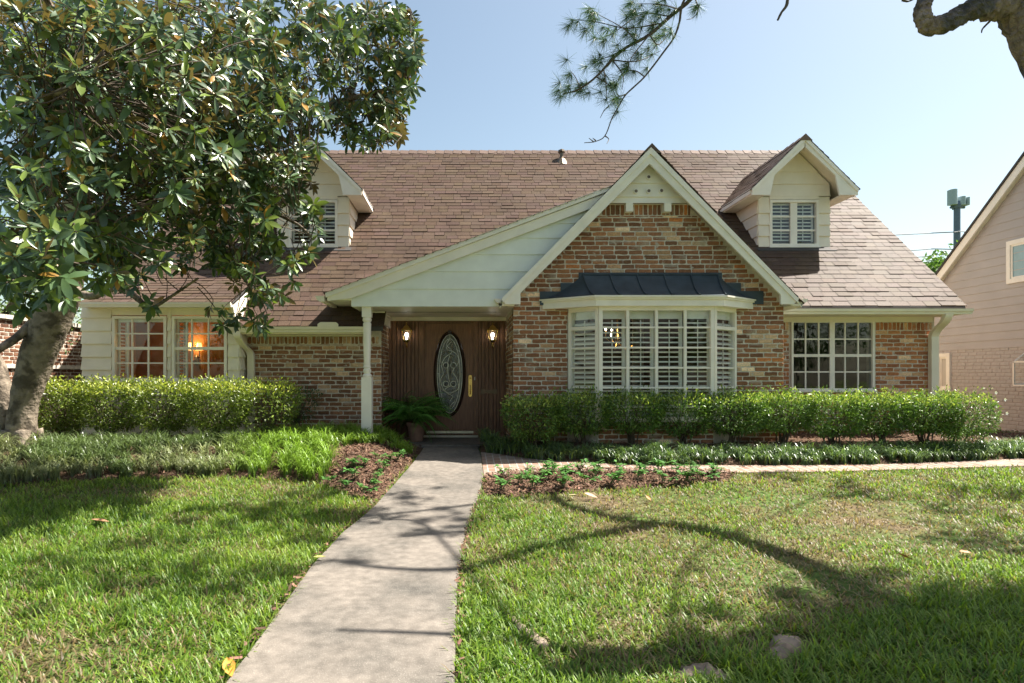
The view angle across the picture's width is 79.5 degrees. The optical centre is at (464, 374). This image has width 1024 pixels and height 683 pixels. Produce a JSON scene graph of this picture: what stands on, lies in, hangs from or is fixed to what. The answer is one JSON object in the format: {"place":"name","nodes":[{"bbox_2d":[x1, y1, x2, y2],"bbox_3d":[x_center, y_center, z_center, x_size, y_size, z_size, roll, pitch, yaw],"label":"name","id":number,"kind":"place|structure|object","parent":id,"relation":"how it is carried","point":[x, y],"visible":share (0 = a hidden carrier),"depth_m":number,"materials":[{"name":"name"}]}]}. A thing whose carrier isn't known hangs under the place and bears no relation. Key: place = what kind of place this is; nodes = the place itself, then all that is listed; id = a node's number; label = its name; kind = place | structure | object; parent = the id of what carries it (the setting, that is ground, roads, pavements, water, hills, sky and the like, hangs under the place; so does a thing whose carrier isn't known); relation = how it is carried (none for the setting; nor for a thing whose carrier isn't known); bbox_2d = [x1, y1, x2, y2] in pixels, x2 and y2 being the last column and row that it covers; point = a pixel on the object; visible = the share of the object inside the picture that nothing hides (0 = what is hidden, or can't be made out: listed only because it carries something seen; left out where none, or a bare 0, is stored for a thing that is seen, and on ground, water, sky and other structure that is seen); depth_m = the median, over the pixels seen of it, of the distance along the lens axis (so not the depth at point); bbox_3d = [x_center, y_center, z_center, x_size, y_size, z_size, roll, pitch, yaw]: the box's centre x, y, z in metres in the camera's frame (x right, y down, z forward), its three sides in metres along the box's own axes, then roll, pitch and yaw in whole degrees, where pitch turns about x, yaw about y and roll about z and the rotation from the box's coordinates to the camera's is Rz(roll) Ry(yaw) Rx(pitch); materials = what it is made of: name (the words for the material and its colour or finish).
{"place":"outdoors","nodes":[
{"label":"outdoors","id":0,"kind":"place"},
{"bbox_2d":[226,446,482,682],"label":"path","id":1,"kind":"structure","parent":0,"point":[371,601],"depth_m":3.84,"materials":[{"name":"concrete"}]},
{"bbox_2d":[0,429,1023,682],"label":"ground","id":2,"kind":"structure","parent":0,"point":[880,517],"depth_m":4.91,"materials":[{"name":"green plant"}]},
{"bbox_2d":[0,314,81,434],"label":"garden wall","id":3,"kind":"structure","parent":2,"relation":"on","point":[68,364],"depth_m":12.91,"materials":[{"name":"brick"}]},
{"bbox_2d":[0,215,97,353],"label":"broadleaf tree","id":4,"kind":"object","parent":2,"relation":"on","point":[6,306],"visible":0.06,"depth_m":13.23,"materials":[{"name":"green plant"}]},
{"bbox_2d":[92,518,108,521],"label":"fallen leaf","id":5,"kind":"object","parent":2,"relation":"on","point":[99,519],"visible":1,"depth_m":5.69,"materials":[{"name":"brown plant"}]},
{"bbox_2d":[77,135,208,311],"bbox_3d":[-9.424,-3.072,19.825,7.378,8.792,6.349,0,0,42],"label":"broadleaf tree","id":6,"kind":"object","parent":2,"relation":"on","point":[129,252],"visible":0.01,"depth_m":18.44,"materials":[{"name":"green plant"}]},
{"bbox_2d":[0,434,422,499],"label":"mulch bed","id":7,"kind":"object","parent":2,"relation":"on","point":[108,474],"visible":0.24,"depth_m":7.96,"materials":[{"name":"brown soil"}]},
{"bbox_2d":[37,373,103,439],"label":"hedge shrub","id":8,"kind":"object","parent":7,"relation":"on","point":[59,418],"visible":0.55,"depth_m":9.26,"materials":[{"name":"green plant"}]},
{"bbox_2d":[67,373,154,437],"bbox_3d":[-5.432,0.551,9.421,1.135,1.180,0.992,0,0,-6],"label":"hedge shrub","id":9,"kind":"object","parent":7,"relation":"on","point":[112,420],"visible":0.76,"depth_m":9.23,"materials":[{"name":"green plant"}]},
{"bbox_2d":[120,375,205,438],"bbox_3d":[-4.620,0.559,9.421,1.108,1.167,0.995,0,0,-4],"label":"hedge shrub","id":10,"kind":"object","parent":7,"relation":"on","point":[167,418],"visible":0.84,"depth_m":9.22,"materials":[{"name":"green plant"}]},
{"bbox_2d":[0,418,416,484],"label":"border grass","id":11,"kind":"structure","parent":7,"relation":"on","point":[46,454],"depth_m":8.24,"materials":[{"name":"green plant"}]},
{"bbox_2d":[176,373,256,436],"bbox_3d":[-3.808,0.551,9.421,1.135,1.180,0.992,0,0,-8],"label":"hedge shrub","id":12,"kind":"object","parent":7,"relation":"on","point":[209,422],"visible":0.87,"depth_m":9.24,"materials":[{"name":"green plant"}]},
{"bbox_2d":[228,374,306,433],"bbox_3d":[-2.996,0.562,9.421,1.156,1.157,1.003,0,0,0],"label":"hedge shrub","id":13,"kind":"object","parent":7,"relation":"on","point":[272,419],"visible":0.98,"depth_m":9.31,"materials":[{"name":"green plant"}]},
{"bbox_2d":[265,381,323,428],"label":"hedge shrub","id":14,"kind":"object","parent":7,"relation":"on","point":[298,419],"visible":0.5,"depth_m":10.05,"materials":[{"name":"green plant"}]},
{"bbox_2d":[321,475,336,482],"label":"bedding plant","id":15,"kind":"object","parent":7,"relation":"on","point":[328,478],"visible":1,"depth_m":7.36,"materials":[{"name":"green plant"}]},
{"bbox_2d":[336,478,352,486],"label":"bedding plant","id":16,"kind":"object","parent":7,"relation":"on","point":[343,481],"visible":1,"depth_m":7.12,"materials":[{"name":"green plant"}]},
{"bbox_2d":[342,466,362,477],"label":"bedding plant","id":17,"kind":"object","parent":7,"relation":"on","point":[352,472],"visible":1,"depth_m":7.38,"materials":[{"name":"green plant"}]},
{"bbox_2d":[345,455,359,465],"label":"bedding plant","id":18,"kind":"object","parent":7,"relation":"on","point":[351,460],"visible":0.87,"depth_m":7.74,"materials":[{"name":"green plant"}]},
{"bbox_2d":[350,458,359,466],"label":"bedding plant","id":19,"kind":"object","parent":7,"relation":"on","point":[353,461],"visible":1,"depth_m":7.69,"materials":[{"name":"green plant"}]},
{"bbox_2d":[359,456,369,463],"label":"bedding plant","id":20,"kind":"object","parent":7,"relation":"on","point":[366,461],"visible":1,"depth_m":7.76,"materials":[{"name":"green plant"}]},
{"bbox_2d":[358,482,378,492],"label":"bedding plant","id":21,"kind":"object","parent":7,"relation":"on","point":[365,487],"visible":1,"depth_m":6.90,"materials":[{"name":"green plant"}]},
{"bbox_2d":[370,478,379,486],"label":"bedding plant","id":22,"kind":"object","parent":7,"relation":"on","point":[375,482],"visible":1,"depth_m":7.09,"materials":[{"name":"green plant"}]},
{"bbox_2d":[373,468,382,478],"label":"bedding plant","id":23,"kind":"object","parent":7,"relation":"on","point":[378,474],"visible":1,"depth_m":7.39,"materials":[{"name":"green plant"}]},
{"bbox_2d":[370,451,386,458],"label":"bedding plant","id":24,"kind":"object","parent":7,"relation":"on","point":[378,455],"visible":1,"depth_m":8.21,"materials":[{"name":"green plant"}]},
{"bbox_2d":[375,459,388,468],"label":"bedding plant","id":25,"kind":"object","parent":7,"relation":"on","point":[384,462],"visible":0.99,"depth_m":7.84,"materials":[{"name":"green plant"}]},
{"bbox_2d":[393,449,405,459],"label":"bedding plant","id":26,"kind":"object","parent":7,"relation":"on","point":[399,453],"visible":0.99,"depth_m":8.50,"materials":[{"name":"green plant"}]},
{"bbox_2d":[0,0,428,450],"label":"magnolia tree","id":27,"kind":"object","parent":2,"relation":"on","point":[146,74],"visible":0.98,"depth_m":5.78,"materials":[{"name":"green plant"}]},
{"bbox_2d":[222,658,234,675],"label":"fallen leaf","id":28,"kind":"object","parent":2,"relation":"on","point":[228,661],"visible":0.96,"depth_m":2.87,"materials":[{"name":"yellow plant"}]},
{"bbox_2d":[400,437,484,447],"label":"porch slab","id":29,"kind":"structure","parent":2,"relation":"on","point":[454,441],"depth_m":10.79,"materials":[{"name":"concrete"}]},
{"bbox_2d":[373,391,457,442],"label":"potted fern","id":30,"kind":"object","parent":29,"relation":"on","point":[415,413],"visible":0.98,"depth_m":10.72,"materials":[{"name":"green plant"}]},
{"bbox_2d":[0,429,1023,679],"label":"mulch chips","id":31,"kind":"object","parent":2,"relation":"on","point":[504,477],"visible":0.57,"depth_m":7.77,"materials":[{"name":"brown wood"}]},
{"bbox_2d":[79,134,973,443],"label":"brick house","id":32,"kind":"structure","parent":2,"relation":"on","point":[473,286],"depth_m":10.65,"materials":[{"name":"brown brick"}]},
{"bbox_2d":[112,316,167,381],"bbox_3d":[-5.429,-0.430,10.248,0.942,1.106,0.125,0,0,0],"label":"window","id":33,"kind":"structure","parent":32,"relation":"in","point":[115,348],"depth_m":10.25,"materials":[{"name":"white paint"}]},
{"bbox_2d":[188,343,201,364],"bbox_3d":[-5.126,-0.400,11.674,0.294,0.420,0.192,0,0,0],"label":"wall sconce","id":34,"kind":"object","parent":32,"relation":"attached to","point":[196,358],"depth_m":11.64,"materials":[{"name":"glass"}]},
{"bbox_2d":[171,316,227,381],"bbox_3d":[-4.427,-0.430,10.248,0.958,1.106,0.125,0,0,0],"label":"window","id":35,"kind":"structure","parent":32,"relation":"in","point":[174,318],"depth_m":10.25,"materials":[{"name":"white paint"}]},
{"bbox_2d":[424,323,477,436],"bbox_3d":[-0.308,0.097,11.548,1.115,2.145,0.101,0,0,0],"label":"front door","id":36,"kind":"structure","parent":32,"relation":"in","point":[448,347],"depth_m":11.56,"materials":[{"name":"brown wood"}]},
{"bbox_2d":[604,319,631,349],"bbox_3d":[2.708,-0.822,10.900,0.498,0.748,0.498,0,0,-14],"label":"chandelier","id":37,"kind":"object","parent":32,"relation":"hanging from","point":[616,340],"visible":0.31,"depth_m":10.87,"materials":[{"name":"gold metal"}]},
{"bbox_2d":[632,319,643,408],"bbox_3d":[2.908,0.020,10.300,0.190,2.100,0.060,0,0,0],"label":"drape","id":38,"kind":"object","parent":32,"relation":"hanging from","point":[636,354],"depth_m":10.30,"materials":[{"name":"white fabric"}]},
{"bbox_2d":[539,273,763,421],"bbox_3d":[2.971,-0.456,9.547,3.582,2.353,0.605,0,0,0],"label":"bay window","id":39,"kind":"structure","parent":32,"relation":"in","point":[625,297],"depth_m":9.50,"materials":[{"name":"white paint"}]},
{"bbox_2d":[790,322,876,391],"bbox_3d":[6.588,-0.335,10.998,1.526,1.277,0.125,0,0,0],"label":"window","id":40,"kind":"structure","parent":32,"relation":"in","point":[831,355],"depth_m":10.99,"materials":[{"name":"white paint"}]},
{"bbox_2d":[866,323,866,387],"bbox_3d":[7.504,-0.005,11.350,0.114,2.150,0.060,0,0,0],"label":"drape","id":41,"kind":"object","parent":32,"relation":"hanging from","point":[866,353],"visible":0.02,"depth_m":11.38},
{"bbox_2d":[509,616,551,651],"bbox_3d":[0.346,1.446,3.393,0.098,0.097,0.538,0,0,-23],"label":"bare root","id":42,"kind":"object","parent":2,"relation":"on","point":[536,637],"visible":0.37,"depth_m":3.29,"materials":[{"name":"beige wood"}]},
{"bbox_2d":[585,492,597,497],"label":"fallen leaf","id":43,"kind":"object","parent":2,"relation":"on","point":[590,494],"visible":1,"depth_m":6.75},
{"bbox_2d":[483,471,735,498],"bbox_3d":[1.871,1.318,7.572,3.300,0.117,1.500,0,0,0],"label":"mulch bed","id":44,"kind":"object","parent":2,"relation":"on","point":[626,485],"visible":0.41,"depth_m":7.46,"materials":[{"name":"brown soil"}]},
{"bbox_2d":[493,464,510,475],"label":"bedding plant","id":45,"kind":"object","parent":44,"relation":"on","point":[505,469],"visible":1,"depth_m":7.76,"materials":[{"name":"green plant"}]},
{"bbox_2d":[493,475,513,489],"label":"bedding plant","id":46,"kind":"object","parent":44,"relation":"on","point":[503,481],"visible":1,"depth_m":7.03,"materials":[{"name":"green plant"}]},
{"bbox_2d":[511,470,527,482],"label":"bedding plant","id":47,"kind":"object","parent":44,"relation":"on","point":[518,477],"visible":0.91,"depth_m":7.38,"materials":[{"name":"green plant"}]},
{"bbox_2d":[523,462,533,473],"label":"bedding plant","id":48,"kind":"object","parent":44,"relation":"on","point":[529,469],"visible":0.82,"depth_m":7.86,"materials":[{"name":"green plant"}]},
{"bbox_2d":[522,472,544,486],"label":"bedding plant","id":49,"kind":"object","parent":44,"relation":"on","point":[534,480],"visible":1,"depth_m":7.16,"materials":[{"name":"green plant"}]},
{"bbox_2d":[539,465,558,479],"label":"bedding plant","id":50,"kind":"object","parent":44,"relation":"on","point":[546,473],"visible":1,"depth_m":7.54,"materials":[{"name":"green plant"}]},
{"bbox_2d":[540,460,557,471],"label":"bedding plant","id":51,"kind":"object","parent":44,"relation":"on","point":[547,465],"visible":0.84,"depth_m":7.92,"materials":[{"name":"green plant"}]},
{"bbox_2d":[545,459,573,470],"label":"bedding plant","id":52,"kind":"object","parent":44,"relation":"on","point":[559,464],"visible":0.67,"depth_m":8.04,"materials":[{"name":"green plant"}]},
{"bbox_2d":[557,471,572,486],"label":"bedding plant","id":53,"kind":"object","parent":44,"relation":"on","point":[563,480],"visible":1,"depth_m":7.22,"materials":[{"name":"green plant"}]},
{"bbox_2d":[556,465,575,477],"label":"bedding plant","id":54,"kind":"object","parent":44,"relation":"on","point":[560,470],"visible":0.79,"depth_m":7.61,"materials":[{"name":"green plant"}]},
{"bbox_2d":[572,458,589,471],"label":"bedding plant","id":55,"kind":"object","parent":44,"relation":"on","point":[581,464],"visible":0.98,"depth_m":8.00,"materials":[{"name":"green plant"}]},
{"bbox_2d":[575,470,601,482],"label":"bedding plant","id":56,"kind":"object","parent":44,"relation":"on","point":[581,475],"visible":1,"depth_m":7.39,"materials":[{"name":"green plant"}]},
{"bbox_2d":[588,462,604,476],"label":"bedding plant","id":57,"kind":"object","parent":44,"relation":"on","point":[594,470],"visible":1,"depth_m":7.72,"materials":[{"name":"green plant"}]},
{"bbox_2d":[590,459,604,469],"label":"bedding plant","id":58,"kind":"object","parent":44,"relation":"on","point":[598,463],"visible":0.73,"depth_m":8.03,"materials":[{"name":"green plant"}]},
{"bbox_2d":[607,470,623,483],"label":"bedding plant","id":59,"kind":"object","parent":44,"relation":"on","point":[615,477],"visible":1,"depth_m":7.31,"materials":[{"name":"green plant"}]},
{"bbox_2d":[613,460,626,473],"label":"bedding plant","id":60,"kind":"object","parent":44,"relation":"on","point":[619,467],"visible":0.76,"depth_m":7.85,"materials":[{"name":"green plant"}]},
{"bbox_2d":[632,465,647,477],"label":"bedding plant","id":61,"kind":"object","parent":44,"relation":"on","point":[640,472],"visible":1,"depth_m":7.63,"materials":[{"name":"green plant"}]},
{"bbox_2d":[633,460,649,468],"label":"bedding plant","id":62,"kind":"object","parent":44,"relation":"on","point":[637,463],"visible":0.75,"depth_m":7.99,"materials":[{"name":"green plant"}]},
{"bbox_2d":[649,456,670,469],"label":"bedding plant","id":63,"kind":"object","parent":44,"relation":"on","point":[658,465],"visible":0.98,"depth_m":8.05,"materials":[{"name":"green plant"}]},
{"bbox_2d":[653,468,679,481],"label":"bedding plant","id":64,"kind":"object","parent":44,"relation":"on","point":[666,475],"visible":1,"depth_m":7.47,"materials":[{"name":"green plant"}]},
{"bbox_2d":[669,460,687,472],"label":"bedding plant","id":65,"kind":"object","parent":44,"relation":"on","point":[677,467],"visible":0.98,"depth_m":7.91,"materials":[{"name":"green plant"}]},
{"bbox_2d":[674,468,697,481],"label":"bedding plant","id":66,"kind":"object","parent":44,"relation":"on","point":[682,473],"visible":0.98,"depth_m":7.41,"materials":[{"name":"green plant"}]},
{"bbox_2d":[685,461,699,472],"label":"bedding plant","id":67,"kind":"object","parent":44,"relation":"on","point":[696,465],"visible":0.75,"depth_m":7.91,"materials":[{"name":"green plant"}]},
{"bbox_2d":[690,466,719,479],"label":"bedding plant","id":68,"kind":"object","parent":44,"relation":"on","point":[700,473],"visible":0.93,"depth_m":7.53,"materials":[{"name":"green plant"}]},
{"bbox_2d":[706,463,724,474],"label":"bedding plant","id":69,"kind":"object","parent":44,"relation":"on","point":[713,469],"visible":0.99,"depth_m":7.76,"materials":[{"name":"green plant"}]},
{"bbox_2d":[678,662,728,679],"bbox_3d":[1.139,1.462,2.959,0.249,0.133,0.184,0,0,0],"label":"rock","id":70,"kind":"object","parent":2,"relation":"on","point":[690,669],"visible":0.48,"depth_m":2.95,"materials":[{"name":"grey stone"}]},
{"bbox_2d":[480,432,1023,464],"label":"mulch bed","id":71,"kind":"object","parent":2,"relation":"on","point":[884,460],"visible":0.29,"depth_m":9.28,"materials":[{"name":"brown soil"}]},
{"bbox_2d":[500,388,568,447],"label":"hedge shrub","id":72,"kind":"object","parent":71,"relation":"on","point":[524,404],"visible":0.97,"depth_m":9.16,"materials":[{"name":"green plant"}]},
{"bbox_2d":[549,383,614,444],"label":"hedge shrub","id":73,"kind":"object","parent":71,"relation":"on","point":[576,428],"visible":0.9,"depth_m":9.19,"materials":[{"name":"green plant"}]},
{"bbox_2d":[599,383,666,444],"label":"hedge shrub","id":74,"kind":"object","parent":71,"relation":"on","point":[633,427],"visible":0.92,"depth_m":9.13,"materials":[{"name":"green plant"}]},
{"bbox_2d":[649,384,718,443],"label":"hedge shrub","id":75,"kind":"object","parent":71,"relation":"on","point":[681,433],"visible":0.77,"depth_m":9.18,"materials":[{"name":"green plant"}]},
{"bbox_2d":[700,383,773,444],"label":"hedge shrub","id":76,"kind":"object","parent":71,"relation":"on","point":[731,428],"visible":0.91,"depth_m":9.14,"materials":[{"name":"green plant"}]},
{"bbox_2d":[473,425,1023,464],"bbox_3d":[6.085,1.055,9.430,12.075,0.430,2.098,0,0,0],"label":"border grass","id":77,"kind":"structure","parent":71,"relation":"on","point":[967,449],"depth_m":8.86,"materials":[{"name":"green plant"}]},
{"bbox_2d":[746,383,821,443],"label":"hedge shrub","id":78,"kind":"object","parent":71,"relation":"on","point":[787,424],"visible":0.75,"depth_m":9.20,"materials":[{"name":"green plant"}]},
{"bbox_2d":[795,385,878,444],"bbox_3d":[5.593,0.669,9.336,1.096,1.053,0.884,0,0,-3],"label":"hedge shrub","id":79,"kind":"object","parent":71,"relation":"on","point":[829,429],"visible":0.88,"depth_m":9.16,"materials":[{"name":"green plant"}]},
{"bbox_2d":[839,385,920,443],"bbox_3d":[6.367,0.668,9.419,1.092,1.054,0.903,0,0,1],"label":"hedge shrub","id":80,"kind":"object","parent":71,"relation":"on","point":[883,428],"visible":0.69,"depth_m":9.21,"materials":[{"name":"green plant"}]},
{"bbox_2d":[887,385,968,444],"bbox_3d":[7.028,0.676,9.346,1.067,1.043,0.869,0,0,2],"label":"hedge shrub","id":81,"kind":"object","parent":71,"relation":"on","point":[922,428],"visible":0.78,"depth_m":9.17,"materials":[{"name":"green plant"}]},
{"bbox_2d":[918,384,1008,442],"bbox_3d":[7.522,0.676,9.399,1.062,1.073,1.003,0,0,0],"label":"hedge shrub","id":82,"kind":"object","parent":71,"relation":"on","point":[963,428],"visible":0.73,"depth_m":9.16,"materials":[{"name":"green plant"}]},
{"bbox_2d":[481,452,1023,476],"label":"brick walk","id":83,"kind":"structure","parent":2,"relation":"on","point":[490,461],"depth_m":8.51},
{"bbox_2d":[545,0,1023,142],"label":"pine tree","id":84,"kind":"object","parent":2,"relation":"on","point":[1007,16],"visible":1,"depth_m":6.80,"materials":[{"name":"green plant"}]},
{"bbox_2d":[769,634,803,658],"bbox_3d":[1.680,1.459,3.212,0.168,0.158,0.340,0,0,44],"label":"rock","id":85,"kind":"object","parent":2,"relation":"on","point":[785,640],"visible":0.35,"depth_m":3.19,"materials":[{"name":"grey stone"}]},
{"bbox_2d":[922,240,957,272],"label":"broadleaf tree","id":86,"kind":"object","parent":2,"relation":"on","point":[933,265],"visible":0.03,"depth_m":45.23,"materials":[{"name":"green plant"}]},
{"bbox_2d":[947,189,969,247],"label":"utility pole","id":87,"kind":"object","parent":2,"relation":"on","point":[956,203],"visible":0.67,"depth_m":59.74,"materials":[{"name":"metal"}]},
{"bbox_2d":[895,231,964,234],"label":"power cable","id":88,"kind":"object","parent":87,"relation":"attached to","point":[929,233],"visible":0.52,"depth_m":59.47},
{"bbox_2d":[911,248,951,250],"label":"power cable","id":89,"kind":"object","parent":87,"relation":"attached to","point":[931,248],"visible":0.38,"depth_m":59.48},
{"bbox_2d":[934,152,1023,432],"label":"neighbouring house","id":90,"kind":"structure","parent":2,"relation":"on","point":[980,271],"depth_m":13.36,"materials":[{"name":"paint"}]},
{"bbox_2d":[939,353,951,391],"bbox_3d":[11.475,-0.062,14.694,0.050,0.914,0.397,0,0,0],"label":"door","id":91,"kind":"structure","parent":90,"relation":"in","point":[945,363],"depth_m":14.65,"materials":[{"name":"white paint"}]},
{"bbox_2d":[1006,238,1023,283],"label":"window","id":92,"kind":"structure","parent":90,"relation":"in","point":[1017,245],"depth_m":12.79,"materials":[{"name":"white paint"}]},
{"bbox_2d":[1012,353,1023,385],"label":"garden window","id":93,"kind":"structure","parent":90,"relation":"in","point":[1015,361],"depth_m":12.49,"materials":[{"name":"white paint"}]},
{"bbox_2d":[0,0,1023,323],"label":"sky","id":94,"kind":"structure","parent":0,"point":[912,118],"materials":[{"name":"blue"}]},
{"bbox_2d":[940,427,1019,433],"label":"side lawn grass","id":95,"kind":"structure","parent":0,"point":[990,430],"depth_m":12.85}
]}

